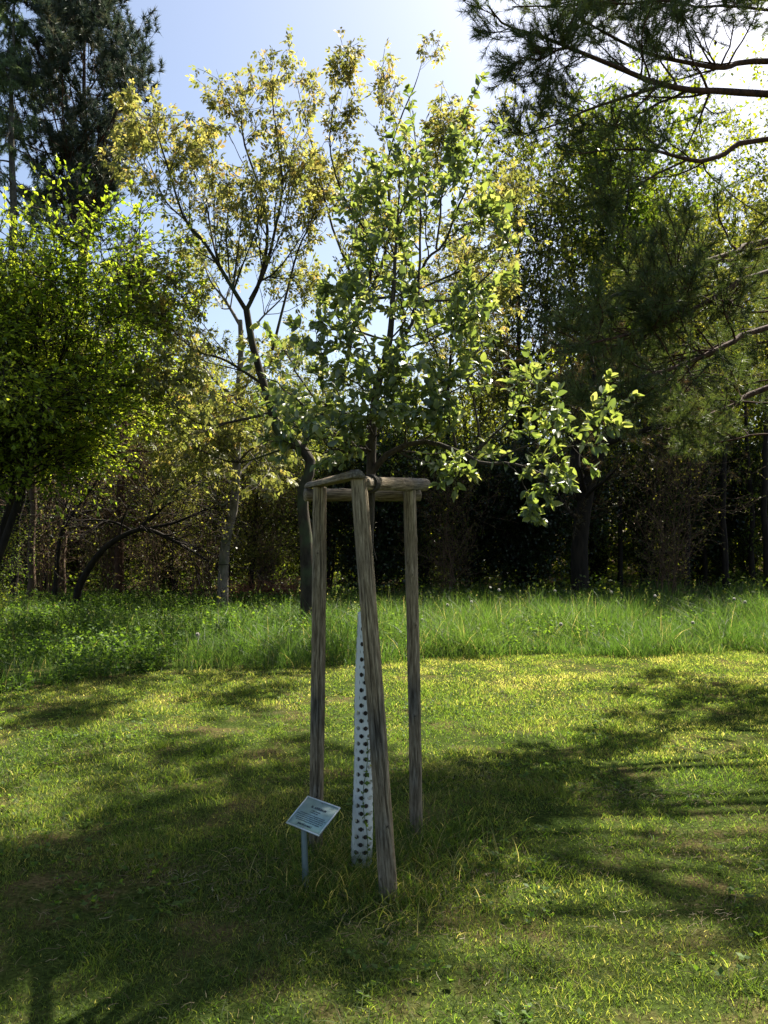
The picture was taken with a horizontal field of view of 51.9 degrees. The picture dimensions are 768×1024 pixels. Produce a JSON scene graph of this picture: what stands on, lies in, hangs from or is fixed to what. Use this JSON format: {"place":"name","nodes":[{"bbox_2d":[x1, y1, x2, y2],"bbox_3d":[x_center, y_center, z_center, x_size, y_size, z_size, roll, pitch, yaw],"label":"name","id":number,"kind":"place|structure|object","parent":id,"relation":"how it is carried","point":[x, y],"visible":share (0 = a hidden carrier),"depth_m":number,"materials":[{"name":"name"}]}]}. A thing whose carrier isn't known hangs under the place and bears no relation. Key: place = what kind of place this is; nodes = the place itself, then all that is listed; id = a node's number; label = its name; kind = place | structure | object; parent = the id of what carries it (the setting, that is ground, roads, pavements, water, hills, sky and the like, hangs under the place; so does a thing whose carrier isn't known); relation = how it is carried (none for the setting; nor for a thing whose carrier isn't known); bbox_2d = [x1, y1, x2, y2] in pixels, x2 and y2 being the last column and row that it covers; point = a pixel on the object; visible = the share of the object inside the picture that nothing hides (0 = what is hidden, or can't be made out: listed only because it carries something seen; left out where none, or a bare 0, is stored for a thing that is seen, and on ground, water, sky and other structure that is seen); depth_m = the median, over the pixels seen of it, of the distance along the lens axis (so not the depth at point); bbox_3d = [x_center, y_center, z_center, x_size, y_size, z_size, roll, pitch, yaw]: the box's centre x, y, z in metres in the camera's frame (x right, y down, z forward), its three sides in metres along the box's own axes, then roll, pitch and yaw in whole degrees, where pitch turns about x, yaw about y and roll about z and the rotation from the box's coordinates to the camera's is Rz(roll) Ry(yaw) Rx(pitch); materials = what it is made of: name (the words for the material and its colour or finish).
{"place":"outdoors","nodes":[
{"label":"outdoors","id":0,"kind":"place"},
{"bbox_2d":[0,542,767,1023],"bbox_3d":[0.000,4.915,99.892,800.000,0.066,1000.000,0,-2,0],"label":"ground","id":1,"kind":"structure","parent":0,"point":[32,974],"depth_m":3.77,"materials":[{"name":"green plant"}]},
{"bbox_2d":[0,505,38,618],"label":"shrub","id":2,"kind":"object","parent":1,"relation":"on","point":[2,584],"visible":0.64,"depth_m":14.18,"materials":[{"name":"green plant"}]},
{"bbox_2d":[0,470,77,592],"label":"shrub","id":3,"kind":"object","parent":1,"relation":"on","point":[21,522],"visible":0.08,"depth_m":21.52,"materials":[{"name":"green plant"}]},
{"bbox_2d":[0,0,84,581],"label":"larch tree","id":4,"kind":"object","parent":1,"relation":"on","point":[21,28],"visible":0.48,"depth_m":23.29,"materials":[{"name":"green plant"}]},
{"bbox_2d":[4,260,85,604],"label":"woodland tree","id":5,"kind":"object","parent":1,"relation":"on","point":[15,579],"visible":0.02,"depth_m":18.48,"materials":[{"name":"brown plant"}]},
{"bbox_2d":[26,247,69,602],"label":"woodland pine","id":6,"kind":"object","parent":1,"relation":"on","point":[31,572],"visible":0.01,"depth_m":19.41,"materials":[{"name":"orange plant"}]},
{"bbox_2d":[38,284,90,594],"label":"woodland tree","id":7,"kind":"object","parent":1,"relation":"on","point":[45,583],"depth_m":20.98,"materials":[{"name":"brown plant"}]},
{"bbox_2d":[0,445,129,599],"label":"thicket","id":8,"kind":"object","parent":1,"relation":"on","point":[40,567],"visible":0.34,"depth_m":19.99,"materials":[{"name":"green plant"}]},
{"bbox_2d":[27,447,116,587],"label":"shrub","id":9,"kind":"object","parent":1,"relation":"on","point":[71,555],"visible":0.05,"depth_m":24.50,"materials":[{"name":"green plant"}]},
{"bbox_2d":[57,292,91,596],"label":"woodland pine","id":10,"kind":"object","parent":1,"relation":"on","point":[62,574],"visible":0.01,"depth_m":20.36,"materials":[{"name":"orange plant"}]},
{"bbox_2d":[0,0,165,589],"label":"pine tree","id":11,"kind":"object","parent":1,"relation":"on","point":[67,27],"visible":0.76,"depth_m":24.35,"materials":[{"name":"green plant"}]},
{"bbox_2d":[67,317,113,594],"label":"woodland tree","id":12,"kind":"object","parent":1,"relation":"on","point":[80,566],"visible":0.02,"depth_m":21.90,"materials":[{"name":"brown plant"}]},
{"bbox_2d":[34,424,179,599],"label":"thicket","id":13,"kind":"object","parent":1,"relation":"on","point":[109,568],"visible":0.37,"depth_m":19.39,"materials":[{"name":"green plant"}]},
{"bbox_2d":[0,149,217,563],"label":"elm tree","id":14,"kind":"object","parent":1,"relation":"on","point":[36,412],"visible":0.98,"depth_m":11.36,"materials":[{"name":"green plant"}]},
{"bbox_2d":[46,425,175,590],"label":"shrub","id":15,"kind":"object","parent":1,"relation":"on","point":[125,555],"visible":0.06,"depth_m":23.66,"materials":[{"name":"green plant"}]},
{"bbox_2d":[25,220,209,600],"bbox_3d":[-6.621,-2.418,18.867,4.361,9.494,3.708,2,-3,-41],"label":"spruce tree","id":16,"kind":"object","parent":1,"relation":"on","point":[118,560],"visible":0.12,"depth_m":18.98,"materials":[{"name":"green plant"}]},
{"bbox_2d":[96,339,141,587],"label":"woodland pine","id":17,"kind":"object","parent":1,"relation":"on","point":[105,481],"depth_m":24.00,"materials":[{"name":"orange plant"}]},
{"bbox_2d":[111,377,150,576],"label":"woodland tree","id":18,"kind":"object","parent":1,"relation":"on","point":[117,461],"depth_m":26.93,"materials":[{"name":"green plant"}]},
{"bbox_2d":[14,421,292,612],"bbox_3d":[-5.005,-0.011,16.935,6.334,4.486,3.390,0,-2,0],"label":"leaning tree","id":19,"kind":"object","parent":1,"relation":"on","point":[142,527],"visible":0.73,"depth_m":16.64,"materials":[{"name":"green plant"}]},
{"bbox_2d":[131,324,189,579],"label":"woodland tree","id":20,"kind":"object","parent":1,"relation":"on","point":[171,373],"visible":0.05,"depth_m":25.01,"materials":[{"name":"green plant"}]},
{"bbox_2d":[82,427,248,603],"bbox_3d":[-5.486,0.291,18.642,3.846,4.562,3.329,-1,-2,21],"label":"thicket","id":21,"kind":"object","parent":1,"relation":"on","point":[156,567],"visible":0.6,"depth_m":18.58,"materials":[{"name":"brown plant"}]},
{"bbox_2d":[92,440,239,595],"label":"shrub","id":22,"kind":"object","parent":1,"relation":"on","point":[168,581],"visible":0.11,"depth_m":21.73,"materials":[{"name":"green plant"}]},
{"bbox_2d":[112,352,232,598],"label":"hornbeam tree","id":23,"kind":"object","parent":1,"relation":"on","point":[170,559],"visible":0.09,"depth_m":20.39,"materials":[{"name":"green plant"}]},
{"bbox_2d":[134,322,233,547],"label":"hornbeam tree","id":24,"kind":"object","parent":1,"relation":"on","point":[211,338],"visible":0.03,"depth_m":28.85,"materials":[{"name":"green plant"}]},
{"bbox_2d":[183,326,229,585],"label":"woodland pine","id":25,"kind":"object","parent":1,"relation":"on","point":[203,402],"visible":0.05,"depth_m":27.12,"materials":[{"name":"plant"}]},
{"bbox_2d":[114,423,303,603],"bbox_3d":[-4.314,0.081,19.137,4.298,5.099,3.721,1,-2,-34],"label":"thicket","id":26,"kind":"object","parent":1,"relation":"on","point":[198,562],"visible":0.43,"depth_m":19.06,"materials":[{"name":"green plant"}]},
{"bbox_2d":[80,210,350,614],"bbox_3d":[-3.206,-2.182,16.275,5.294,8.743,6.763,0,-2,0],"label":"walnut tree","id":27,"kind":"object","parent":1,"relation":"on","point":[239,391],"visible":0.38,"depth_m":15.77,"materials":[{"name":"green plant"}]},
{"bbox_2d":[185,434,289,588],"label":"shrub","id":28,"kind":"object","parent":1,"relation":"on","point":[232,569],"visible":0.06,"depth_m":24.83,"materials":[{"name":"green plant"}]},
{"bbox_2d":[192,330,299,599],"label":"hornbeam tree","id":29,"kind":"object","parent":1,"relation":"on","point":[253,563],"visible":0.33,"depth_m":19.32,"materials":[{"name":"green plant"}]},
{"bbox_2d":[192,444,309,589],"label":"shrub","id":30,"kind":"object","parent":1,"relation":"on","point":[257,544],"visible":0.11,"depth_m":22.68,"materials":[{"name":"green plant"}]},
{"bbox_2d":[203,453,339,596],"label":"thicket","id":31,"kind":"object","parent":1,"relation":"on","point":[268,550],"visible":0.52,"depth_m":19.51,"materials":[{"name":"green plant"}]},
{"bbox_2d":[211,569,333,601],"bbox_3d":[-2.830,1.823,19.389,3.433,0.831,3.364,0,-2,0],"label":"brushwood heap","id":32,"kind":"object","parent":1,"relation":"on","point":[270,588],"visible":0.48,"depth_m":19.17,"materials":[{"name":"brown wood"}]},
{"bbox_2d":[230,329,328,576],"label":"hornbeam tree","id":33,"kind":"object","parent":1,"relation":"on","point":[292,373],"visible":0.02,"depth_m":30.69,"materials":[{"name":"green plant"}]},
{"bbox_2d":[240,438,375,588],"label":"shrub","id":34,"kind":"object","parent":1,"relation":"on","point":[290,516],"visible":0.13,"depth_m":21.78,"materials":[{"name":"green plant"}]},
{"bbox_2d":[286,796,340,887],"bbox_3d":[-0.328,1.608,3.696,0.148,0.471,0.237,2,-3,-45],"label":"plaque sign","id":35,"kind":"object","parent":1,"relation":"on","point":[313,816],"visible":1,"depth_m":3.67,"materials":[{"name":"metal"}]},
{"bbox_2d":[95,24,551,624],"bbox_3d":[-1.099,-3.115,12.753,7.383,10.492,3.938,0,-2,0],"label":"walnut tree","id":36,"kind":"object","parent":1,"relation":"on","point":[205,134],"visible":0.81,"depth_m":12.68,"materials":[{"name":"green plant"}]},
{"bbox_2d":[282,354,389,594],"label":"hornbeam tree","id":37,"kind":"object","parent":1,"relation":"on","point":[329,571],"visible":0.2,"depth_m":20.38,"materials":[{"name":"green plant"}]},
{"bbox_2d":[351,611,372,867],"bbox_3d":[-0.109,1.112,3.885,0.109,1.235,0.089,0,-2,0],"label":"tree guard","id":38,"kind":"object","parent":1,"relation":"on","point":[359,668],"visible":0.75,"depth_m":3.85,"materials":[{"name":"white plastic"}]},
{"bbox_2d":[361,739,371,863],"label":"bindweed","id":39,"kind":"object","parent":38,"relation":"attached to","point":[363,806],"visible":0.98,"depth_m":3.82,"materials":[{"name":"green plant"}]},
{"bbox_2d":[303,469,430,900],"bbox_3d":[-0.142,0.815,4.099,0.625,2.054,1.133,0,-2,12],"label":"stake frame","id":40,"kind":"object","parent":1,"relation":"on","point":[407,491],"visible":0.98,"depth_m":4.06,"materials":[{"name":"brown wood"}]},
{"bbox_2d":[289,415,459,596],"bbox_3d":[-0.115,-0.158,20.958,4.954,5.423,4.303,0,-2,-10],"label":"shrub","id":41,"kind":"object","parent":1,"relation":"on","point":[385,533],"visible":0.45,"depth_m":20.36,"materials":[{"name":"green plant"}]},
{"bbox_2d":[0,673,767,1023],"bbox_3d":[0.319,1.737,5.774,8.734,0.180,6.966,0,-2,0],"label":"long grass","id":42,"kind":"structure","parent":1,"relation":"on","point":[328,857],"depth_m":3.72,"materials":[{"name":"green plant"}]},
{"bbox_2d":[0,684,767,1022],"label":"lawn weeds","id":43,"kind":"object","parent":1,"relation":"on","point":[412,948],"visible":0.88,"depth_m":4.01,"materials":[{"name":"green plant"}]},
{"bbox_2d":[0,652,767,1023],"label":"dry clippings","id":44,"kind":"object","parent":1,"relation":"on","point":[428,858],"visible":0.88,"depth_m":3.76,"materials":[{"name":"plant"}]},
{"bbox_2d":[0,558,767,609],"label":"woodland undergrowth","id":45,"kind":"object","parent":1,"relation":"on","point":[492,578],"visible":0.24,"depth_m":20.34,"materials":[{"name":"green plant"}]},
{"bbox_2d":[0,577,767,673],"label":"seed heads","id":46,"kind":"object","parent":1,"relation":"on","point":[4,603],"visible":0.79,"depth_m":11.55,"materials":[{"name":"green plant"}]},
{"bbox_2d":[0,588,767,692],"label":"meadow herbs","id":47,"kind":"object","parent":1,"relation":"on","point":[102,635],"visible":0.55,"depth_m":12.35,"materials":[{"name":"green plant"}]},
{"bbox_2d":[338,347,438,576],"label":"hornbeam tree","id":48,"kind":"object","parent":1,"relation":"on","point":[419,400],"visible":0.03,"depth_m":32.39,"materials":[{"name":"green plant"}]},
{"bbox_2d":[23,303,765,579],"bbox_3d":[-0.946,-4.004,38.958,53.535,14.555,22.427,0,-2,0],"label":"distant wood","id":49,"kind":"object","parent":1,"relation":"on","point":[555,368],"depth_m":34.82,"materials":[{"name":"green plant"}]},
{"bbox_2d":[339,403,510,596],"bbox_3d":[0.963,-0.373,21.533,4.745,6.070,5.448,-2,-3,41],"label":"shrub","id":50,"kind":"object","parent":1,"relation":"on","point":[423,544],"visible":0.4,"depth_m":21.07,"materials":[{"name":"green plant"}]},
{"bbox_2d":[235,71,644,868],"bbox_3d":[0.175,-0.358,3.880,1.858,4.274,1.255,0,-2,0],"label":"apple tree","id":51,"kind":"object","parent":1,"relation":"on","point":[389,397],"visible":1,"depth_m":3.74,"materials":[{"name":"green plant"}]},
{"bbox_2d":[416,200,485,586],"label":"woodland tree","id":52,"kind":"object","parent":1,"relation":"on","point":[466,262],"visible":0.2,"depth_m":24.25,"materials":[{"name":"green plant"}]},
{"bbox_2d":[386,448,516,596],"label":"thicket","id":53,"kind":"object","parent":1,"relation":"on","point":[451,566],"visible":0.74,"depth_m":20.07,"materials":[{"name":"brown plant"}]},
{"bbox_2d":[396,237,533,577],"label":"hornbeam tree","id":54,"kind":"object","parent":1,"relation":"on","point":[465,401],"visible":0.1,"depth_m":31.20,"materials":[{"name":"green plant"}]},
{"bbox_2d":[424,417,559,593],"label":"shrub","id":55,"kind":"object","parent":1,"relation":"on","point":[477,563],"visible":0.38,"depth_m":22.14,"materials":[{"name":"green plant"}]},
{"bbox_2d":[474,241,551,584],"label":"woodland tree","id":56,"kind":"object","parent":1,"relation":"on","point":[512,304],"visible":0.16,"depth_m":25.98,"materials":[{"name":"green plant"}]},
{"bbox_2d":[378,72,658,584],"bbox_3d":[5.343,-6.393,26.081,9.190,17.951,7.695,2,-2,-38],"label":"hornbeam tree","id":57,"kind":"object","parent":1,"relation":"on","point":[540,286],"visible":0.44,"depth_m":24.65,"materials":[{"name":"green plant"}]},
{"bbox_2d":[448,412,633,593],"bbox_3d":[4.253,-0.129,21.822,4.954,5.423,4.303,-1,-2,24],"label":"shrub","id":58,"kind":"object","parent":1,"relation":"on","point":[540,553],"visible":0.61,"depth_m":21.45,"materials":[{"name":"green plant"}]},
{"bbox_2d":[509,409,684,590],"bbox_3d":[6.265,-0.402,24.188,5.685,6.334,4.952,-1,-2,36],"label":"shrub","id":59,"kind":"object","parent":1,"relation":"on","point":[601,555],"visible":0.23,"depth_m":23.46,"materials":[{"name":"green plant"}]},
{"bbox_2d":[488,55,727,584],"bbox_3d":[7.185,-6.462,27.109,7.198,18.202,7.885,0,-2,0],"label":"ash tree","id":60,"kind":"object","parent":1,"relation":"on","point":[633,202],"visible":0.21,"depth_m":26.27,"materials":[{"name":"green plant"}]},
{"bbox_2d":[454,0,767,465],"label":"pine tree","id":61,"kind":"object","parent":1,"relation":"on","point":[665,301],"visible":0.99,"depth_m":7.63,"materials":[{"name":"green plant"}]},
{"bbox_2d":[577,232,656,592],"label":"woodland tree","id":62,"kind":"object","parent":1,"relation":"on","point":[620,560],"visible":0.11,"depth_m":23.00,"materials":[{"name":"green plant"}]},
{"bbox_2d":[476,296,766,590],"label":"old pine","id":63,"kind":"object","parent":1,"relation":"on","point":[584,499],"visible":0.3,"depth_m":18.80,"materials":[{"name":"green plant"}]},
{"bbox_2d":[558,101,743,575],"bbox_3d":[11.111,-7.168,33.298,7.930,20.053,8.686,-1,-2,31],"label":"ash tree","id":64,"kind":"object","parent":1,"relation":"on","point":[681,134],"visible":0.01,"depth_m":31.57,"materials":[{"name":"green plant"}]},
{"bbox_2d":[586,422,740,590],"bbox_3d":[7.980,-0.178,23.875,5.211,5.806,4.539,-1,-2,24],"label":"shrub","id":65,"kind":"object","parent":1,"relation":"on","point":[629,557],"visible":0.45,"depth_m":23.34,"materials":[{"name":"green plant"}]},
{"bbox_2d":[613,228,720,586],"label":"woodland tree","id":66,"kind":"object","parent":1,"relation":"on","point":[665,394],"visible":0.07,"depth_m":24.11,"materials":[{"name":"green plant"}]},
{"bbox_2d":[573,32,767,576],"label":"maple tree","id":67,"kind":"object","parent":1,"relation":"on","point":[701,156],"visible":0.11,"depth_m":29.17,"materials":[{"name":"green plant"}]},
{"bbox_2d":[591,429,765,601],"bbox_3d":[7.097,0.203,19.418,4.072,4.831,3.525,1,-2,-27],"label":"thicket","id":68,"kind":"object","parent":1,"relation":"on","point":[662,571],"visible":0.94,"depth_m":19.39,"materials":[{"name":"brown plant"}]},
{"bbox_2d":[645,241,721,592],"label":"woodland tree","id":69,"kind":"object","parent":1,"relation":"on","point":[687,563],"visible":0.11,"depth_m":22.44,"materials":[{"name":"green plant"}]},
{"bbox_2d":[624,253,759,587],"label":"hornbeam tree","id":70,"kind":"object","parent":1,"relation":"on","point":[702,341],"visible":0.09,"depth_m":24.65,"materials":[{"name":"green plant"}]},
{"bbox_2d":[623,405,767,586],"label":"shrub","id":71,"kind":"object","parent":1,"relation":"on","point":[697,561],"visible":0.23,"depth_m":24.88,"materials":[{"name":"green plant"}]},
{"bbox_2d":[679,275,725,587],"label":"woodland tree","id":72,"kind":"object","parent":1,"relation":"on","point":[705,568],"visible":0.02,"depth_m":24.89,"materials":[{"name":"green plant"}]},
{"bbox_2d":[664,405,767,587],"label":"shrub","id":73,"kind":"object","parent":1,"relation":"on","point":[739,559],"visible":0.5,"depth_m":24.54,"materials":[{"name":"green plant"}]},
{"bbox_2d":[669,74,767,449],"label":"maple tree","id":74,"kind":"object","parent":1,"relation":"on","point":[758,164],"visible":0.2,"depth_m":29.85,"materials":[{"name":"green plant"}]},
{"bbox_2d":[683,200,767,594],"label":"woodland tree","id":75,"kind":"object","parent":1,"relation":"on","point":[725,561],"visible":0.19,"depth_m":22.00,"materials":[{"name":"green plant"}]},
{"bbox_2d":[687,215,766,586],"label":"woodland tree","id":76,"kind":"object","parent":1,"relation":"on","point":[751,561],"visible":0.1,"depth_m":23.90,"materials":[{"name":"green plant"}]},
{"bbox_2d":[703,276,767,527],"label":"maple tree","id":77,"kind":"object","parent":1,"relation":"on","point":[749,408],"visible":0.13,"depth_m":26.42,"materials":[{"name":"green plant"}]},
{"bbox_2d":[718,169,767,594],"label":"woodland tree","id":78,"kind":"object","parent":1,"relation":"on","point":[764,492],"visible":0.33,"depth_m":21.54,"materials":[{"name":"green plant"}]},
{"bbox_2d":[0,573,767,693],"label":"tall grass","id":79,"kind":"structure","parent":0,"point":[671,637],"depth_m":11.65,"materials":[{"name":"green plant"}]},
{"bbox_2d":[0,0,767,539],"label":"sky","id":80,"kind":"structure","parent":0,"point":[219,36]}
]}

